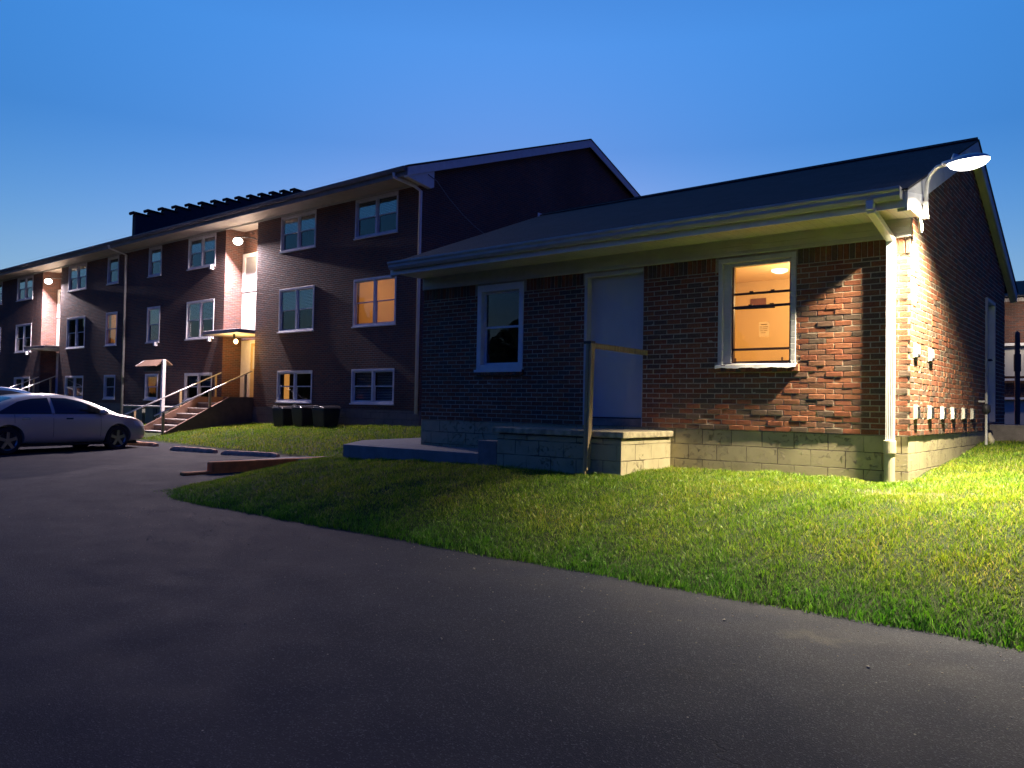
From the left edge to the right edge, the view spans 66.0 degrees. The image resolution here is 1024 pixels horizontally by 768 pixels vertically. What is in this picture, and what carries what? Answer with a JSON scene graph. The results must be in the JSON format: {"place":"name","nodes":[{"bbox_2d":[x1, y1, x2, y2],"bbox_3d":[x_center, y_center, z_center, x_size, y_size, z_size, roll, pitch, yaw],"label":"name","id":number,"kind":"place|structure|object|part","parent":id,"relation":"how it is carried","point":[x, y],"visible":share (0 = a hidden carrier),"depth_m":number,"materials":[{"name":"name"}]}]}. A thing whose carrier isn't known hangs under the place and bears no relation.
{"place":"outdoors","nodes":[
{"label":"outdoors","id":0,"kind":"place"},
{"bbox_2d":[138,422,420,456],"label":"lawn bank","id":1,"kind":"structure","parent":0,"point":[148,434],"depth_m":21.68,"materials":[{"name":"plant"}]},
{"bbox_2d":[10,376,55,393],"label":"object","id":2,"kind":"structure","parent":1,"relation":"on","point":[34,383],"depth_m":39.26,"materials":[{"name":"paint"}]},
{"bbox_2d":[122,405,154,422],"bbox_3d":[-14.823,1.196,31.675,1.620,0.680,0.920,0,-2,39],"label":"utility cabinet","id":3,"kind":"object","parent":1,"relation":"on","point":[140,414],"visible":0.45,"depth_m":31.12,"materials":[{"name":"paint"}]},
{"bbox_2d":[135,359,172,416],"bbox_3d":[-13.109,0.345,28.791,1.635,2.479,0.626,0,-2,39],"label":"notice kiosk","id":4,"kind":"object","parent":1,"relation":"on","point":[155,365],"visible":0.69,"depth_m":28.32,"materials":[{"name":"white plastic"}]},
{"bbox_2d":[145,406,178,422],"bbox_3d":[-13.465,1.190,30.572,1.620,0.680,0.920,0,-2,39],"label":"utility cabinet","id":5,"kind":"object","parent":1,"relation":"on","point":[151,412],"visible":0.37,"depth_m":30.34,"materials":[{"name":"metal"}]},
{"bbox_3d":[-13.677,1.195,30.207,0.270,0.520,0.028,0,-2,39],"label":"door panel","id":6,"kind":"part","parent":5,"relation":"part of","materials":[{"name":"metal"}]},
{"bbox_2d":[123,371,252,434],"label":"entrance steps","id":7,"kind":"structure","parent":1,"relation":"on","point":[197,412],"depth_m":27.82,"materials":[{"name":"paint"}]},
{"bbox_2d":[272,406,292,426],"bbox_3d":[-7.508,1.067,26.088,0.670,0.695,0.786,0,-2,37],"label":"wheelie bin","id":8,"kind":"object","parent":1,"relation":"on","point":[282,415],"visible":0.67,"depth_m":25.84,"materials":[{"name":"black plastic"}]},
{"bbox_2d":[290,405,316,426],"bbox_3d":[-6.694,1.026,25.428,0.670,0.695,0.786,0,-2,41],"label":"wheelie bin","id":9,"kind":"object","parent":1,"relation":"on","point":[302,415],"visible":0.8,"depth_m":25.19,"materials":[{"name":"black plastic"}]},
{"bbox_2d":[0,139,640,426],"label":"apartment building","id":10,"kind":"structure","parent":1,"relation":"on","point":[305,298],"depth_m":28.54,"materials":[{"name":"brick"},{"name":"shingle"},{"name":"paint"}]},
{"bbox_2d":[0,282,2,304],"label":"window","id":11,"kind":"structure","parent":10,"relation":"in","point":[1,283],"depth_m":44.73,"materials":[{"name":"plastic"}]},
{"bbox_2d":[13,377,29,389],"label":"window","id":12,"kind":"structure","parent":10,"relation":"in","point":[22,378],"depth_m":42.42,"materials":[{"name":"plastic"}]},
{"bbox_2d":[15,323,31,352],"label":"window","id":13,"kind":"structure","parent":10,"relation":"in","point":[22,326],"depth_m":42.51,"materials":[{"name":"plastic"}]},
{"bbox_2d":[16,275,33,301],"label":"window","id":14,"kind":"structure","parent":10,"relation":"in","point":[25,279],"depth_m":42.58,"materials":[{"name":"plastic"}]},
{"bbox_2d":[45,277,60,283],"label":"recess floodlight","id":15,"kind":"object","parent":10,"relation":"attached to","point":[48,280],"visible":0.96,"depth_m":40.02,"materials":[{"name":"metal"}]},
{"bbox_2d":[55,353,58,393],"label":"door","id":16,"kind":"structure","parent":10,"relation":"in","point":[57,354],"depth_m":41.36,"materials":[{"name":"white paint"}]},
{"bbox_2d":[57,289,60,317],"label":"window","id":17,"kind":"structure","parent":10,"relation":"in","point":[59,291],"depth_m":41.42,"materials":[{"name":"white plastic"}]},
{"bbox_2d":[64,376,82,398],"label":"window","id":18,"kind":"structure","parent":10,"relation":"in","point":[79,394],"depth_m":38.21,"materials":[{"name":"plastic"}]},
{"bbox_2d":[65,316,84,349],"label":"window","id":19,"kind":"structure","parent":10,"relation":"in","point":[76,332],"depth_m":38.29,"materials":[{"name":"plastic"}]},
{"bbox_2d":[67,263,86,292],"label":"window","id":20,"kind":"structure","parent":10,"relation":"in","point":[82,265],"depth_m":38.38,"materials":[{"name":"plastic"}]},
{"bbox_2d":[102,375,114,399],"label":"window","id":21,"kind":"structure","parent":10,"relation":"in","point":[111,378],"depth_m":36.04,"materials":[{"name":"plastic"}]},
{"bbox_2d":[104,311,117,346],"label":"window","id":22,"kind":"structure","parent":10,"relation":"in","point":[107,329],"depth_m":36.17,"materials":[{"name":"plastic"}]},
{"bbox_2d":[106,255,118,285],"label":"window","id":23,"kind":"structure","parent":10,"relation":"in","point":[114,257],"depth_m":36.22,"materials":[{"name":"plastic"}]},
{"bbox_2d":[143,374,157,400],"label":"window","id":24,"kind":"structure","parent":10,"relation":"in","point":[155,376],"depth_m":33.54,"materials":[{"name":"plastic"}]},
{"bbox_2d":[145,306,159,343],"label":"window","id":25,"kind":"structure","parent":10,"relation":"in","point":[155,308],"depth_m":33.67,"materials":[{"name":"plastic"}]},
{"bbox_2d":[147,245,161,277],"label":"window","id":26,"kind":"structure","parent":10,"relation":"in","point":[150,275],"depth_m":33.73,"materials":[{"name":"plastic"}]},
{"bbox_2d":[182,373,211,400],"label":"window","id":27,"kind":"structure","parent":10,"relation":"in","point":[205,375],"depth_m":31.04,"materials":[{"name":"plastic"}]},
{"bbox_2d":[184,299,213,340],"bbox_3d":[-12.265,-2.517,31.118,2.100,1.555,0.218,0,-2,39],"label":"window","id":28,"kind":"structure","parent":10,"relation":"in","point":[200,312],"depth_m":31.09,"materials":[{"name":"plastic"}]},
{"bbox_2d":[186,233,215,270],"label":"window","id":29,"kind":"structure","parent":10,"relation":"in","point":[212,235],"depth_m":31.16,"materials":[{"name":"plastic"}]},
{"bbox_2d":[233,236,257,244],"bbox_3d":[-9.880,-5.324,29.501,0.334,0.392,1.149,0,-2,39],"label":"recess floodlight","id":30,"kind":"object","parent":10,"relation":"attached to","point":[237,240],"visible":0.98,"depth_m":29.11,"materials":[{"name":"metal"}]},
{"bbox_2d":[240,340,254,396],"bbox_3d":[-9.817,-0.586,29.926,1.770,2.170,0.078,0,-2,39],"label":"door","id":31,"kind":"structure","parent":10,"relation":"in","point":[247,347],"depth_m":30.10,"materials":[{"name":"white paint"}]},
{"bbox_2d":[242,252,256,292],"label":"window","id":32,"kind":"structure","parent":10,"relation":"in","point":[249,272],"depth_m":30.31,"materials":[{"name":"white plastic"}]},
{"bbox_2d":[275,370,311,403],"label":"window","id":33,"kind":"structure","parent":10,"relation":"in","point":[278,400],"depth_m":27.03,"materials":[{"name":"plastic"}]},
{"bbox_2d":[277,285,314,333],"bbox_3d":[-7.384,-2.539,27.150,2.040,1.555,0.218,0,-2,39],"label":"window","id":34,"kind":"structure","parent":10,"relation":"in","point":[296,290],"depth_m":27.12,"materials":[{"name":"plastic"}]},
{"bbox_2d":[279,209,316,253],"bbox_3d":[-7.334,-5.228,27.228,2.040,1.295,0.218,0,-2,39],"label":"window","id":35,"kind":"structure","parent":10,"relation":"in","point":[314,212],"depth_m":27.20,"materials":[{"name":"plastic"}]},
{"bbox_2d":[349,368,394,404],"bbox_3d":[-4.307,0.090,24.532,2.040,1.125,0.218,0,-2,39],"label":"window","id":36,"kind":"structure","parent":10,"relation":"in","point":[373,401],"depth_m":24.51,"materials":[{"name":"plastic"}]},
{"bbox_2d":[351,275,396,327],"bbox_3d":[-4.280,-2.555,24.580,2.040,1.555,0.145,0,-2,39],"label":"window","id":37,"kind":"structure","parent":10,"relation":"in","point":[375,303],"depth_m":24.57,"materials":[{"name":"plastic"}]},
{"bbox_2d":[353,190,398,240],"bbox_3d":[-4.206,-5.242,24.686,2.040,1.295,0.218,0,-2,39],"label":"window","id":38,"kind":"structure","parent":10,"relation":"in","point":[376,198],"depth_m":24.65,"materials":[{"name":"plastic"}]},
{"bbox_2d":[428,174,483,233],"bbox_3d":[-0.688,-5.292,25.432,0.024,1.600,5.705,0,-2,39],"label":"cable","id":39,"kind":"object","parent":10,"relation":"hanging from","point":[453,203],"visible":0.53,"depth_m":24.07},
{"bbox_2d":[312,406,341,427],"bbox_3d":[-5.855,1.022,24.746,0.670,0.695,0.786,0,-2,38],"label":"wheelie bin","id":40,"kind":"object","parent":1,"relation":"on","point":[325,416],"visible":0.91,"depth_m":24.54,"materials":[{"name":"black plastic"}]},
{"bbox_2d":[249,456,324,460],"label":"footpath","id":41,"kind":"structure","parent":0,"point":[288,457],"depth_m":17.57,"materials":[{"name":"concrete"}]},
{"bbox_2d":[0,440,1023,767],"bbox_3d":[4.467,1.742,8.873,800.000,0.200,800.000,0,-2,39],"label":"asphalt","id":42,"kind":"structure","parent":0,"point":[126,640],"depth_m":4.68,"materials":[{"name":"grey asphalt"}]},
{"bbox_2d":[0,386,30,394],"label":"parked car","id":43,"kind":"object","parent":42,"relation":"on","point":[5,390],"visible":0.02,"depth_m":22.37,"materials":[{"name":"blue paint"}]},
{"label":"side window","id":44,"kind":"part","parent":43,"relation":"part of","materials":[{"name":"black glass"}]},
{"bbox_2d":[0,393,144,454],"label":"parked car","id":45,"kind":"object","parent":42,"relation":"on","point":[34,419],"visible":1,"depth_m":19.83,"materials":[{"name":"paint"}]},
{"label":"rear window","id":46,"kind":"part","parent":45,"relation":"part of","materials":[{"name":"blue glass"}]},
{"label":"side window","id":47,"kind":"part","parent":45,"relation":"part of","materials":[{"name":"black glass"}]},
{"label":"side window","id":48,"kind":"part","parent":45,"relation":"part of","materials":[{"name":"black glass"}]},
{"bbox_2d":[126,441,158,446],"bbox_3d":[-10.724,1.704,22.574,1.758,0.123,0.170,0,-2,31],"label":"parking stop","id":49,"kind":"object","parent":42,"relation":"on","point":[151,444],"visible":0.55,"depth_m":22.29,"materials":[{"name":"grey concrete"}]},
{"bbox_2d":[170,446,217,452],"bbox_3d":[-8.187,1.687,20.273,1.644,0.128,0.170,0,-2,29],"label":"parking stop","id":50,"kind":"object","parent":42,"relation":"on","point":[195,449],"visible":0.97,"depth_m":20.17,"materials":[{"name":"grey concrete"}]},
{"bbox_2d":[180,457,318,475],"bbox_3d":[-4.973,1.720,15.379,0.462,0.465,4.310,0,-2,39],"label":"stepped edging","id":51,"kind":"object","parent":42,"relation":"on","point":[216,467],"visible":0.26,"depth_m":15.12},
{"bbox_2d":[221,450,279,456],"bbox_3d":[-6.330,1.685,19.054,1.668,0.126,0.170,0,-2,23],"label":"parking stop","id":52,"kind":"object","parent":42,"relation":"on","point":[250,453],"visible":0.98,"depth_m":18.98,"materials":[{"name":"grey concrete"}]},
{"bbox_2d":[0,0,1023,280],"label":"sky","id":53,"kind":"structure","parent":0,"point":[110,110],"materials":[{"name":"blue"}]},
{"bbox_2d":[80,505,1023,767],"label":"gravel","id":54,"kind":"structure","parent":0,"point":[867,666],"depth_m":5.81,"materials":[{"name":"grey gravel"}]},
{"bbox_2d":[161,439,1023,650],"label":"lawn","id":55,"kind":"structure","parent":0,"point":[822,556],"depth_m":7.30,"materials":[{"name":"green plant"}]},
{"bbox_2d":[343,438,477,463],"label":"concrete slab","id":56,"kind":"structure","parent":55,"relation":"on","point":[404,448],"depth_m":12.75,"materials":[{"name":"grey concrete"}]},
{"bbox_2d":[478,426,672,475],"bbox_3d":[0.820,1.027,11.005,2.495,0.815,1.338,0,-2,39],"label":"stoop","id":57,"kind":"object","parent":55,"relation":"on","point":[621,452],"depth_m":10.39,"materials":[{"name":"concrete"}]},
{"bbox_2d":[582,341,647,474],"bbox_3d":[1.389,0.324,10.507,0.122,1.693,1.426,0,-2,39],"label":"stoop handrail","id":58,"kind":"object","parent":57,"relation":"attached to","point":[591,346],"visible":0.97,"depth_m":9.97,"materials":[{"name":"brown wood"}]},
{"bbox_2d":[387,137,1017,482],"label":"brick building","id":59,"kind":"structure","parent":55,"relation":"on","point":[844,318],"depth_m":10.78,"materials":[{"name":"brown brick"}]},
{"bbox_2d":[474,281,523,372],"bbox_3d":[-0.176,-0.906,12.807,1.010,1.435,0.175,0,-2,39],"label":"window","id":60,"kind":"structure","parent":59,"relation":"in","point":[482,365],"depth_m":12.89,"materials":[{"name":"white paint"}]},
{"bbox_2d":[583,268,643,426],"bbox_3d":[1.503,-0.511,11.478,0.990,2.238,0.172,0,-2,39],"label":"door","id":61,"kind":"structure","parent":59,"relation":"in","point":[613,305],"depth_m":11.49,"materials":[{"name":"paint"}]},
{"bbox_2d":[715,252,796,368],"bbox_3d":[3.139,-0.917,10.108,1.060,1.444,0.182,0,-2,39],"label":"window","id":62,"kind":"structure","parent":59,"relation":"in","point":[727,267],"depth_m":10.23,"materials":[{"name":"white plastic"}]},
{"bbox_2d":[922,153,989,219],"bbox_3d":[4.764,-2.176,8.543,0.254,0.624,0.760,2,-2,-33],"label":"wall lamp","id":63,"kind":"object","parent":59,"relation":"attached to","point":[964,162],"visible":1,"depth_m":8.40,"materials":[{"name":"metal"}]},
{"bbox_2d":[978,393,994,444],"bbox_3d":[7.437,0.648,12.377,0.195,1.000,0.385,0,-2,39],"label":"gas meter","id":64,"kind":"object","parent":59,"relation":"attached to","point":[986,408],"visible":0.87,"depth_m":12.25,"materials":[{"name":"paint"}]},
{"bbox_2d":[985,297,995,421],"bbox_3d":[7.984,-0.387,13.265,0.212,2.040,0.860,0,-2,39],"label":"door","id":65,"kind":"structure","parent":59,"relation":"in","point":[990,306],"depth_m":13.53,"materials":[{"name":"white paint"}]},
{"bbox_2d":[988,424,1023,441],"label":"side step","id":66,"kind":"object","parent":55,"relation":"on","point":[1004,432],"visible":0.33,"depth_m":12.80,"materials":[{"name":"concrete"}]},
{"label":"ground","id":67,"kind":"structure","parent":0,"visible":0},
{"bbox_2d":[1004,281,1023,424],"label":"building","id":68,"kind":"structure","parent":67,"relation":"on","point":[1014,318],"depth_m":29.54,"materials":[{"name":"brown brick"}]},
{"bbox_2d":[1014,331,1020,424],"bbox_3d":[11.816,0.110,18.445,0.146,2.690,0.150,0,-2,39],"label":"metal post","id":69,"kind":"object","parent":67,"relation":"on","point":[1017,362],"visible":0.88,"depth_m":18.41,"materials":[{"name":"black metal"}]}
]}

